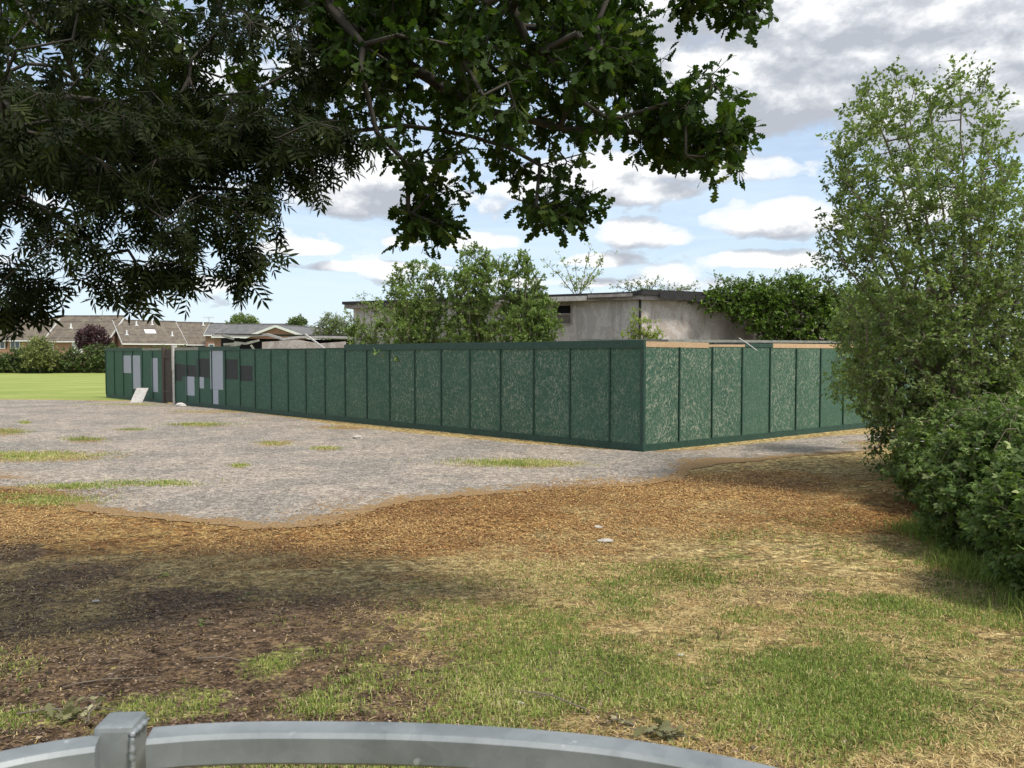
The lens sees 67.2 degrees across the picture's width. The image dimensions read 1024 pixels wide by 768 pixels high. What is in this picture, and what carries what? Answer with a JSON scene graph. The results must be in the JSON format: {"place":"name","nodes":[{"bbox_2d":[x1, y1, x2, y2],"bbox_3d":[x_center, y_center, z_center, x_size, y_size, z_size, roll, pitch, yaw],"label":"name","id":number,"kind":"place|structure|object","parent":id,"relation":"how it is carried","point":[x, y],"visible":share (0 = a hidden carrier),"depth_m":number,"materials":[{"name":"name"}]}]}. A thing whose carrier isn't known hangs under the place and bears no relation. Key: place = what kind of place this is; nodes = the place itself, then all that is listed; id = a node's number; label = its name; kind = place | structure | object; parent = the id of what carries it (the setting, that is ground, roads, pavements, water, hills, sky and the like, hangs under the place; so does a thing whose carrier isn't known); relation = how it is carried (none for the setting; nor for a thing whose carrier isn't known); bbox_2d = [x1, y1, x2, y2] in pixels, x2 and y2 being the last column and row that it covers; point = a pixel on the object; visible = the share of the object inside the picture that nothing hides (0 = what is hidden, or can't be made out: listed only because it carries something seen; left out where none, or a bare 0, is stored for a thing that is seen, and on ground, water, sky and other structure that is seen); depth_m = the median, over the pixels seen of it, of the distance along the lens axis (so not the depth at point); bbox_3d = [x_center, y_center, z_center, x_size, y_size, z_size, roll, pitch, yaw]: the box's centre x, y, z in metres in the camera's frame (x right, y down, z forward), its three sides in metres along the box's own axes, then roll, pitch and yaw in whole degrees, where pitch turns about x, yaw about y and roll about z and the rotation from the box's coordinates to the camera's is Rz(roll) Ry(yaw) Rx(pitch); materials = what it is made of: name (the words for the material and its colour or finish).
{"place":"outdoors","nodes":[
{"label":"outdoors","id":0,"kind":"place"},
{"bbox_2d":[0,357,1023,767],"bbox_3d":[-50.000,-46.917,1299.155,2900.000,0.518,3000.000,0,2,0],"label":"ground","id":1,"kind":"structure","parent":0,"point":[52,385],"depth_m":6.68,"materials":[{"name":"soil"}]},
{"bbox_2d":[0,317,59,369],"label":"terraced house","id":2,"kind":"structure","parent":1,"relation":"on","point":[18,341],"depth_m":118.00,"materials":[{"name":"orange brick"}]},
{"bbox_2d":[0,341,4,348],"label":"window","id":3,"kind":"structure","parent":2,"relation":"in","point":[2,344],"depth_m":117.83,"materials":[{"name":"white plastic"}]},
{"bbox_2d":[10,341,19,348],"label":"window","id":4,"kind":"structure","parent":2,"relation":"in","point":[16,344],"depth_m":117.83,"materials":[{"name":"white plastic"}]},
{"bbox_2d":[16,335,62,372],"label":"olive shrub","id":5,"kind":"object","parent":1,"relation":"on","point":[36,348],"visible":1,"depth_m":94.14,"materials":[{"name":"green plant"}]},
{"bbox_2d":[16,695,121,714],"bbox_3d":[-2.247,1.647,3.957,0.526,0.044,0.129,0,2,-4],"label":"fallen twig","id":6,"kind":"object","parent":1,"relation":"on","point":[62,709],"visible":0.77,"depth_m":3.91,"materials":[{"name":"brown wood"}]},
{"bbox_2d":[44,696,105,721],"bbox_3d":[-2.215,1.640,3.897,0.263,0.119,0.243,2,3,45],"label":"fallen oak sprig","id":7,"kind":"object","parent":1,"relation":"on","point":[69,710],"visible":0.98,"depth_m":3.86,"materials":[{"name":"green plant"}]},
{"bbox_2d":[44,315,126,369],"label":"terraced house","id":8,"kind":"structure","parent":1,"relation":"on","point":[65,335],"depth_m":120.18,"materials":[{"name":"tile"}]},
{"bbox_2d":[83,693,104,722],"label":"fallen twig","id":9,"kind":"object","parent":1,"relation":"on","point":[90,711],"visible":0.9,"depth_m":3.91,"materials":[{"name":"wood"}]},
{"bbox_2d":[72,323,117,353],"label":"purple tree","id":10,"kind":"object","parent":1,"relation":"on","point":[91,334],"visible":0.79,"depth_m":98.82,"materials":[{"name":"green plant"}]},
{"bbox_2d":[0,342,197,372],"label":"hedge","id":11,"kind":"object","parent":1,"relation":"on","point":[94,361],"visible":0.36,"depth_m":96.43,"materials":[{"name":"green plant"}]},
{"bbox_2d":[63,668,160,687],"bbox_3d":[-2.265,1.659,4.398,0.504,0.044,0.140,-1,2,-15],"label":"fallen twig","id":12,"kind":"object","parent":1,"relation":"on","point":[108,678],"visible":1,"depth_m":4.33,"materials":[{"name":"brown wood"}]},
{"bbox_2d":[105,348,161,402],"bbox_3d":[-18.998,-0.364,38.680,7.420,2.915,0.163,2,3,43],"label":"green hoarding","id":13,"kind":"object","parent":1,"relation":"on","point":[128,371],"visible":0.77,"depth_m":38.62,"materials":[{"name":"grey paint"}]},
{"bbox_2d":[112,319,187,348],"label":"gabled house","id":14,"kind":"structure","parent":1,"relation":"on","point":[139,333],"depth_m":121.23,"materials":[{"name":"tile"}]},
{"bbox_2d":[161,347,172,402],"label":"old gate","id":15,"kind":"structure","parent":1,"relation":"on","point":[167,385],"depth_m":35.85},
{"bbox_2d":[171,346,176,403],"bbox_3d":[-15.464,-0.368,35.285,0.170,2.780,0.220,2,3,43],"label":"white post","id":16,"kind":"object","parent":1,"relation":"on","point":[173,368],"visible":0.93,"depth_m":35.20,"materials":[{"name":"paint"}]},
{"bbox_2d":[0,0,376,348],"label":"ash tree","id":17,"kind":"object","parent":1,"relation":"on","point":[59,144],"visible":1,"depth_m":4.59,"materials":[{"name":"green plant"}]},
{"bbox_2d":[176,321,212,346],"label":"gabled house","id":18,"kind":"structure","parent":1,"relation":"on","point":[192,332],"depth_m":128.90,"materials":[{"name":"brown tile"}]},
{"bbox_2d":[195,618,213,625],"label":"fallen oak sprig","id":19,"kind":"object","parent":1,"relation":"on","point":[200,623],"visible":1,"depth_m":5.70,"materials":[{"name":"green plant"}]},
{"bbox_2d":[197,651,240,660],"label":"fallen twig","id":20,"kind":"object","parent":1,"relation":"on","point":[218,657],"visible":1,"depth_m":4.77,"materials":[{"name":"wood"}]},
{"bbox_2d":[203,323,243,346],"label":"house","id":21,"kind":"structure","parent":1,"relation":"on","point":[212,328],"depth_m":122.23,"materials":[{"name":"grey brick"}]},
{"bbox_2d":[225,312,260,324],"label":"round tree","id":22,"kind":"object","parent":1,"relation":"on","point":[240,318],"visible":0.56,"depth_m":110.86,"materials":[{"name":"green plant"}]},
{"bbox_2d":[235,591,260,601],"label":"fallen oak sprig","id":23,"kind":"object","parent":1,"relation":"on","point":[246,594],"visible":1,"depth_m":6.53,"materials":[{"name":"green plant"}]},
{"bbox_2d":[211,324,298,346],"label":"bungalow","id":24,"kind":"object","parent":1,"relation":"on","point":[239,328],"visible":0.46,"depth_m":97.53,"materials":[{"name":"red brick"}]},
{"bbox_2d":[214,333,351,348],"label":"collapsed outbuilding","id":25,"kind":"structure","parent":1,"relation":"on","point":[294,342],"depth_m":36.01,"materials":[{"name":"white paint"}]},
{"bbox_2d":[241,324,351,339],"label":"bungalow","id":26,"kind":"object","parent":1,"relation":"on","point":[287,329],"visible":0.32,"depth_m":84.16,"materials":[{"name":"grey brick"}]},
{"bbox_2d":[285,313,309,325],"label":"tree","id":27,"kind":"object","parent":1,"relation":"on","point":[299,321],"visible":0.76,"depth_m":99.17,"materials":[{"name":"green plant"}]},
{"bbox_2d":[311,311,353,339],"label":"conifer shrub","id":28,"kind":"object","parent":1,"relation":"on","point":[334,326],"visible":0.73,"depth_m":45.43,"materials":[{"name":"green plant"}]},
{"bbox_2d":[340,290,397,343],"bbox_3d":[-4.954,-1.068,27.590,2.181,4.573,1.653,-1,2,-23],"label":"sapling","id":29,"kind":"object","parent":1,"relation":"on","point":[363,327],"visible":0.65,"depth_m":27.52,"materials":[{"name":"green plant"}]},
{"bbox_2d":[0,711,776,767],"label":"steel barrier","id":30,"kind":"object","parent":1,"relation":"on","point":[119,740],"visible":1,"depth_m":0.94,"materials":[{"name":"silver metal"}]},
{"bbox_2d":[0,0,778,262],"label":"oak tree","id":31,"kind":"object","parent":1,"relation":"on","point":[600,50],"visible":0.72,"depth_m":5.29,"materials":[{"name":"green plant"}]},
{"bbox_2d":[174,340,645,451],"bbox_3d":[-6.207,0.094,26.643,25.571,2.906,0.187,2,3,43],"label":"green hoarding","id":32,"kind":"object","parent":1,"relation":"on","point":[587,393],"visible":0.84,"depth_m":22.48,"materials":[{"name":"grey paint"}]},
{"bbox_2d":[372,258,455,361],"bbox_3d":[-3.165,-1.422,25.314,3.190,5.455,2.255,-1,3,-33],"label":"sapling","id":33,"kind":"object","parent":1,"relation":"on","point":[412,320],"visible":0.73,"depth_m":24.95,"materials":[{"name":"green plant"}]},
{"bbox_2d":[343,315,504,343],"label":"bushes","id":34,"kind":"object","parent":1,"relation":"on","point":[378,324],"visible":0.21,"depth_m":26.96,"materials":[{"name":"green plant"}]},
{"bbox_2d":[0,399,902,529],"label":"asphalt yard","id":35,"kind":"structure","parent":1,"relation":"on","point":[300,475],"depth_m":16.11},
{"bbox_2d":[131,388,148,401],"bbox_3d":[-17.721,0.538,36.624,0.765,0.692,0.275,0,2,0],"label":"leaning board","id":36,"kind":"object","parent":35,"relation":"on","point":[139,394],"visible":1,"depth_m":36.62,"materials":[{"name":"white paint"}]},
{"bbox_2d":[176,403,185,406],"bbox_3d":[-14.456,0.894,33.673,0.452,0.168,0.312,0,2,0],"label":"stone","id":37,"kind":"object","parent":35,"relation":"on","point":[180,405],"visible":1,"depth_m":33.55,"materials":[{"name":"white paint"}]},
{"bbox_2d":[353,435,362,438],"bbox_3d":[-4.160,1.424,20.771,0.283,0.088,0.164,0,2,0],"label":"stone","id":38,"kind":"object","parent":35,"relation":"on","point":[357,437],"visible":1,"depth_m":20.71,"materials":[{"name":"white stone"}]},
{"bbox_2d":[0,451,930,583],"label":"dead flower litter","id":39,"kind":"object","parent":1,"relation":"on","point":[417,508],"visible":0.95,"depth_m":10.49,"materials":[{"name":"brown plant"}]},
{"bbox_2d":[439,241,501,342],"bbox_3d":[-1.262,-1.639,24.585,2.407,5.948,2.152,-1,3,-31],"label":"sapling","id":40,"kind":"object","parent":1,"relation":"on","point":[464,303],"visible":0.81,"depth_m":24.35,"materials":[{"name":"green plant"}]},
{"bbox_2d":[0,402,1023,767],"bbox_3d":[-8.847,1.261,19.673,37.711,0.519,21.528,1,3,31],"label":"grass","id":41,"kind":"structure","parent":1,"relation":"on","point":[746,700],"depth_m":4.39,"materials":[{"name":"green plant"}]},
{"bbox_2d":[0,470,1023,767],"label":"dry grass","id":42,"kind":"structure","parent":1,"relation":"on","point":[822,646],"depth_m":5.99,"materials":[{"name":"beige plant"}]},
{"bbox_2d":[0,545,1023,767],"bbox_3d":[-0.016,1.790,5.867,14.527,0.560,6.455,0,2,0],"label":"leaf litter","id":43,"kind":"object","parent":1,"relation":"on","point":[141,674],"visible":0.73,"depth_m":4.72,"materials":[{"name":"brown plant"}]},
{"bbox_2d":[483,248,560,341],"bbox_3d":[0.289,-1.401,23.720,2.462,5.536,2.065,0,2,0],"label":"sapling","id":44,"kind":"object","parent":1,"relation":"on","point":[526,268],"visible":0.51,"depth_m":23.65,"materials":[{"name":"green plant"}]},
{"bbox_2d":[499,297,564,341],"bbox_3d":[0.680,-0.629,23.129,2.041,4.034,1.859,-2,3,-39],"label":"sapling","id":45,"kind":"object","parent":1,"relation":"on","point":[545,327],"visible":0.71,"depth_m":22.92,"materials":[{"name":"green plant"}]},
{"bbox_2d":[508,689,585,709],"bbox_3d":[0.170,1.649,4.036,0.458,0.042,0.110,1,2,24],"label":"fallen twig","id":46,"kind":"object","parent":1,"relation":"on","point":[546,694],"visible":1,"depth_m":4.05,"materials":[{"name":"brown wood"}]},
{"bbox_2d":[342,289,829,343],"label":"derelict building","id":47,"kind":"structure","parent":1,"relation":"on","point":[594,315],"depth_m":26.68,"materials":[{"name":"grey concrete"}]},
{"bbox_2d":[552,303,571,324],"bbox_3d":[1.779,-2.447,27.112,0.770,0.750,0.150,1,2,24],"label":"window","id":48,"kind":"structure","parent":47,"relation":"in","point":[565,310],"depth_m":27.06,"materials":[{"name":"black glass"}]},
{"bbox_2d":[540,241,617,293],"bbox_3d":[2.515,-4.183,28.405,2.942,2.149,0.966,0,2,0],"label":"roof sapling","id":49,"kind":"object","parent":47,"relation":"on","point":[589,276],"visible":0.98,"depth_m":28.38,"materials":[{"name":"green plant"}]},
{"bbox_2d":[609,274,699,291],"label":"roof weeds","id":50,"kind":"object","parent":47,"relation":"on","point":[626,284],"visible":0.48,"depth_m":28.83,"materials":[{"name":"green plant"}]},
{"bbox_2d":[598,538,613,542],"bbox_3d":[1.143,1.885,9.314,0.176,0.042,0.162,1,2,30],"label":"stone","id":51,"kind":"object","parent":1,"relation":"on","point":[604,540],"visible":0.98,"depth_m":9.27,"materials":[{"name":"white stone"}]},
{"bbox_2d":[606,715,635,729],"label":"fallen oak sprig","id":52,"kind":"object","parent":1,"relation":"on","point":[622,721],"visible":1,"depth_m":3.79,"materials":[{"name":"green plant"}]},
{"bbox_2d":[620,307,665,338],"bbox_3d":[4.040,-1.345,24.160,1.591,2.200,0.956,0,2,0],"label":"corner shoot","id":53,"kind":"object","parent":1,"relation":"on","point":[635,332],"visible":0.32,"depth_m":24.08,"materials":[{"name":"green plant"}]},
{"bbox_2d":[630,717,704,743],"bbox_3d":[0.724,1.663,3.644,0.232,0.116,0.320,-2,3,-42],"label":"fallen oak sprig","id":54,"kind":"object","parent":1,"relation":"on","point":[662,729],"visible":0.92,"depth_m":3.65,"materials":[{"name":"green plant"}]},
{"bbox_2d":[580,339,887,344],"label":"flat roof","id":55,"kind":"structure","parent":1,"relation":"on","point":[759,341],"depth_m":22.07,"materials":[{"name":"beige"}]},
{"bbox_2d":[640,341,920,450],"bbox_3d":[8.405,0.289,21.981,13.490,2.868,0.160,-2,3,-37],"label":"green hoarding","id":56,"kind":"object","parent":1,"relation":"on","point":[699,394],"visible":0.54,"depth_m":20.04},
{"bbox_2d":[679,271,932,343],"bbox_3d":[10.463,-1.379,26.945,9.522,5.231,2.711,0,2,0],"label":"ivy thicket","id":57,"kind":"object","parent":1,"relation":"on","point":[792,323],"visible":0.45,"depth_m":26.32,"materials":[{"name":"green plant"}]},
{"bbox_2d":[709,263,826,302],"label":"ivy shoots","id":58,"kind":"object","parent":57,"relation":"on","point":[750,275],"visible":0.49,"depth_m":27.06,"materials":[{"name":"green plant"}]},
{"bbox_2d":[816,279,902,444],"bbox_3d":[7.932,-0.458,17.735,1.501,4.085,2.466,2,3,39],"label":"light shrub","id":59,"kind":"object","parent":1,"relation":"on","point":[838,383],"visible":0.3,"depth_m":17.48,"materials":[{"name":"green plant"}]},
{"bbox_2d":[806,50,1023,445],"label":"hawthorn tree","id":60,"kind":"object","parent":1,"relation":"on","point":[912,339],"visible":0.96,"depth_m":12.42,"materials":[{"name":"green plant"}]},
{"bbox_2d":[831,273,1023,477],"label":"dark shrub","id":61,"kind":"object","parent":1,"relation":"on","point":[883,437],"visible":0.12,"depth_m":14.27,"materials":[{"name":"green plant"}]},
{"bbox_2d":[876,514,1023,627],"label":"long grass","id":62,"kind":"structure","parent":1,"relation":"on","point":[974,566],"depth_m":7.90,"materials":[{"name":"green plant"}]},
{"bbox_2d":[878,382,1023,512],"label":"bramble bush","id":63,"kind":"object","parent":1,"relation":"on","point":[903,454],"visible":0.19,"depth_m":11.27,"materials":[{"name":"green plant"}]},
{"bbox_2d":[891,360,1023,445],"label":"bramble bush","id":64,"kind":"object","parent":1,"relation":"on","point":[996,389],"visible":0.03,"depth_m":13.33,"materials":[{"name":"green plant"}]},
{"bbox_2d":[898,392,1023,562],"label":"bramble bush","id":65,"kind":"object","parent":1,"relation":"on","point":[950,473],"visible":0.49,"depth_m":8.55,"materials":[{"name":"green plant"}]},
{"bbox_2d":[959,407,1023,595],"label":"bramble bush","id":66,"kind":"object","parent":1,"relation":"on","point":[996,527],"visible":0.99,"depth_m":6.58,"materials":[{"name":"green plant"}]},
{"bbox_2d":[0,484,1023,763],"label":"fresh grass","id":67,"kind":"structure","parent":0,"point":[928,616],"depth_m":5.47,"materials":[{"name":"green plant"}]},
{"bbox_2d":[0,0,1023,355],"label":"sky","id":68,"kind":"structure","parent":0,"point":[802,68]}
]}

